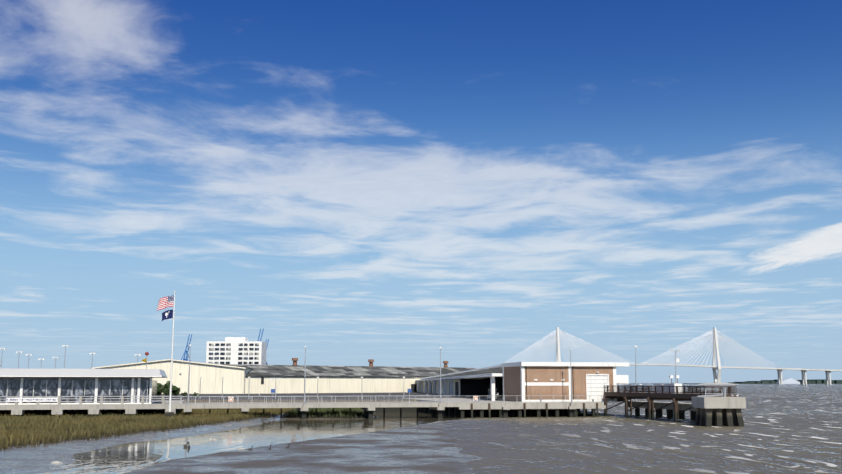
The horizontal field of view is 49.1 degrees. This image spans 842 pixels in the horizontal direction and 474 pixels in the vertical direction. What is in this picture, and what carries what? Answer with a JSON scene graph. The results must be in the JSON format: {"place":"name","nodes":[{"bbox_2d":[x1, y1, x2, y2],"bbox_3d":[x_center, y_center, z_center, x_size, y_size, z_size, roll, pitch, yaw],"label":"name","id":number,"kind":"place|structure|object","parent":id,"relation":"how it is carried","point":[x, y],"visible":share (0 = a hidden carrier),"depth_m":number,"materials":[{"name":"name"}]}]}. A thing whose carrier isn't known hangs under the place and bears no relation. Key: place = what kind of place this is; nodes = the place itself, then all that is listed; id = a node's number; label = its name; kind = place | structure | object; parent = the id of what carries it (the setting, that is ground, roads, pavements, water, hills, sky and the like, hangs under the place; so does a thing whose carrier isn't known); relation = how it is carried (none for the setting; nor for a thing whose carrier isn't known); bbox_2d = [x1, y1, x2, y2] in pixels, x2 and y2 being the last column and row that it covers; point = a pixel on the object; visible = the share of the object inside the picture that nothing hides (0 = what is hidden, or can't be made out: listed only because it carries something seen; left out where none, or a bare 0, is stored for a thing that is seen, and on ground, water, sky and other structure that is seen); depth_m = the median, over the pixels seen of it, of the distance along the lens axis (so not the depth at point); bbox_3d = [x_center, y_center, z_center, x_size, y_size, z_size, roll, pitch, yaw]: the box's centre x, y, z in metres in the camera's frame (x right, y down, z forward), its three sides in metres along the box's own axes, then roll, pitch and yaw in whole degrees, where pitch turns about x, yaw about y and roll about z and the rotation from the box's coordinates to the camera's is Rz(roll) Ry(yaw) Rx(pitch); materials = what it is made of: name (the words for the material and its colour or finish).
{"place":"outdoors","nodes":[
{"label":"outdoors","id":0,"kind":"place"},
{"bbox_2d":[0,412,480,473],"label":"mud flats","id":1,"kind":"structure","parent":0,"point":[430,448],"depth_m":66.06,"materials":[{"name":"grey soil"}]},
{"bbox_2d":[0,408,295,450],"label":"marsh grass","id":2,"kind":"structure","parent":1,"relation":"on","point":[25,429],"depth_m":105.64,"materials":[{"name":"plant"}]},
{"bbox_2d":[157,392,501,399],"bbox_3d":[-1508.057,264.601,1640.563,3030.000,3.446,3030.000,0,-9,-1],"label":"quay land","id":3,"kind":"structure","parent":0,"point":[354,396],"depth_m":203.77,"materials":[{"name":"concrete"}]},
{"bbox_2d":[157,383,162,397],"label":"shrub","id":4,"kind":"object","parent":3,"relation":"on","point":[159,389],"visible":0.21,"depth_m":174.01,"materials":[{"name":"green plant"}]},
{"bbox_2d":[161,381,179,395],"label":"shrub","id":5,"kind":"object","parent":3,"relation":"on","point":[165,388],"visible":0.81,"depth_m":173.38,"materials":[{"name":"green plant"}]},
{"bbox_2d":[92,359,250,393],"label":"warehouse","id":6,"kind":"structure","parent":3,"relation":"on","point":[211,374],"depth_m":254.55,"materials":[{"name":"metal"}]},
{"bbox_2d":[181,329,268,363],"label":"cranes","id":7,"kind":"object","parent":3,"relation":"on","point":[186,353],"visible":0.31,"depth_m":1235.92},
{"bbox_2d":[199,377,404,398],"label":"lamp posts","id":8,"kind":"object","parent":3,"relation":"on","point":[275,386],"visible":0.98,"depth_m":174.61,"materials":[{"name":"grey metal"}]},
{"bbox_2d":[222,358,475,393],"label":"warehouse","id":9,"kind":"structure","parent":3,"relation":"on","point":[349,379],"depth_m":278.80,"materials":[{"name":"beige metal"}]},
{"bbox_2d":[415,365,502,400],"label":"open shed","id":10,"kind":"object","parent":3,"relation":"on","point":[478,382],"visible":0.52,"depth_m":209.31,"materials":[{"name":"white paint"}]},
{"bbox_2d":[228,389,598,417],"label":"pier clutter","id":11,"kind":"object","parent":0,"point":[475,398],"visible":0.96,"depth_m":139.87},
{"bbox_2d":[0,0,841,382],"label":"sky","id":12,"kind":"structure","parent":0,"point":[392,183],"materials":[{"name":"blue"}]},
{"bbox_2d":[36,383,841,473],"bbox_3d":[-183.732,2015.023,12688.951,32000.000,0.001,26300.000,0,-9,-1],"label":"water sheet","id":13,"kind":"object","parent":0,"point":[792,429],"depth_m":84.58,"materials":[{"name":"grey liquid"}]},
{"bbox_2d":[0,345,140,368],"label":"street lamps","id":14,"kind":"object","parent":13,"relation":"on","point":[55,357],"visible":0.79,"depth_m":610.65,"materials":[{"name":"white metal"}]},
{"bbox_2d":[165,291,175,417],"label":"flag pole","id":15,"kind":"object","parent":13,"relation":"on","point":[169,414],"visible":0.85,"depth_m":124.79,"materials":[{"name":"white metal"}]},
{"bbox_2d":[157,295,173,310],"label":"us flag","id":16,"kind":"object","parent":15,"relation":"attached to","point":[165,302],"visible":1,"depth_m":126.93,"materials":[{"name":"fabric"}]},
{"bbox_2d":[162,310,172,320],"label":"state flag","id":17,"kind":"object","parent":15,"relation":"attached to","point":[167,314],"visible":1,"depth_m":126.46,"materials":[{"name":"blue fabric"}]},
{"bbox_2d":[51,434,341,462],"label":"mud stones","id":18,"kind":"object","parent":13,"relation":"on","point":[209,439],"visible":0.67,"depth_m":72.22,"materials":[{"name":"grey stone"}]},
{"bbox_2d":[206,337,266,364],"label":"building","id":19,"kind":"structure","parent":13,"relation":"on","point":[238,350],"depth_m":692.40,"materials":[{"name":"white paint"}]},
{"bbox_2d":[183,419,289,449],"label":"birds","id":20,"kind":"object","parent":13,"relation":"on","point":[188,446],"visible":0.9,"depth_m":75.08},
{"bbox_2d":[0,396,605,418],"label":"concrete pier","id":21,"kind":"structure","parent":13,"relation":"on","point":[456,407],"depth_m":137.33,"materials":[{"name":"grey concrete"}]},
{"bbox_2d":[0,368,166,404],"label":"restaurant","id":22,"kind":"structure","parent":21,"relation":"on","point":[77,382],"depth_m":129.97,"materials":[{"name":"white glass"}]},
{"bbox_2d":[141,352,148,368],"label":"signal mast","id":23,"kind":"object","parent":22,"relation":"attached to","point":[145,359],"visible":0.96,"depth_m":133.57,"materials":[{"name":"metal"}]},
{"bbox_2d":[0,395,603,403],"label":"pier railing","id":24,"kind":"object","parent":21,"relation":"on","point":[448,396],"visible":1,"depth_m":134.70,"materials":[{"name":"grey metal"}]},
{"bbox_2d":[6,397,57,401],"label":"rail banner","id":25,"kind":"object","parent":24,"relation":"attached to","point":[48,399],"visible":1,"depth_m":125.75,"materials":[{"name":"white fabric"}]},
{"bbox_2d":[186,344,573,408],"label":"light poles","id":26,"kind":"object","parent":21,"relation":"on","point":[305,406],"visible":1,"depth_m":134.53,"materials":[{"name":"metal"}]},
{"bbox_2d":[501,362,628,401],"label":"brick building","id":27,"kind":"structure","parent":21,"relation":"on","point":[545,378],"depth_m":147.06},
{"bbox_2d":[280,408,376,418],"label":"marsh grass","id":28,"kind":"structure","parent":13,"relation":"on","point":[346,413],"depth_m":136.86,"materials":[{"name":"green plant"}]},
{"bbox_2d":[185,400,579,411],"bbox_3d":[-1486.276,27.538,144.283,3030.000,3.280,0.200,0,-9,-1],"label":"seawall","id":29,"kind":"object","parent":13,"relation":"on","point":[397,409],"visible":0.2,"depth_m":165.21,"materials":[{"name":"concrete"}]},
{"bbox_2d":[476,327,841,384],"bbox_3d":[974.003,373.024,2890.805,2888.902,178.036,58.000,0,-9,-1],"label":"cable stayed bridge","id":30,"kind":"structure","parent":13,"relation":"on","point":[716,351],"depth_m":2884.05,"materials":[{"name":"concrete"}]},
{"bbox_2d":[603,375,736,421],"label":"timber pier","id":31,"kind":"structure","parent":13,"relation":"on","point":[674,393],"depth_m":132.78,"materials":[{"name":"wood"}]},
{"bbox_2d":[634,346,679,400],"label":"weather masts","id":32,"kind":"object","parent":31,"relation":"attached to","point":[676,359],"visible":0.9,"depth_m":138.83},
{"bbox_2d":[697,388,721,396],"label":"dolphin catwalk","id":33,"kind":"object","parent":31,"relation":"attached to","point":[709,395],"visible":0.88,"depth_m":115.77,"materials":[{"name":"grey metal"}]},
{"bbox_2d":[691,388,745,426],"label":"mooring dolphin","id":34,"kind":"object","parent":13,"relation":"on","point":[722,411],"visible":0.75,"depth_m":111.75,"materials":[{"name":"concrete"}]},
{"bbox_2d":[697,383,739,384],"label":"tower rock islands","id":35,"kind":"object","parent":13,"relation":"on","point":[718,384],"visible":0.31,"depth_m":2845.30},
{"bbox_2d":[776,378,799,383],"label":"distant ship","id":36,"kind":"object","parent":13,"relation":"on","point":[790,381],"visible":0.92,"depth_m":4260.13},
{"bbox_2d":[488,389,496,399],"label":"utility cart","id":37,"kind":"object","parent":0,"point":[489,395],"visible":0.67,"depth_m":159.93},
{"bbox_2d":[682,379,841,383],"bbox_3d":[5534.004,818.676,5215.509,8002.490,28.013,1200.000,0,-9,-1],"label":"shore","id":38,"kind":"structure","parent":0,"point":[818,381],"depth_m":4633.12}
]}

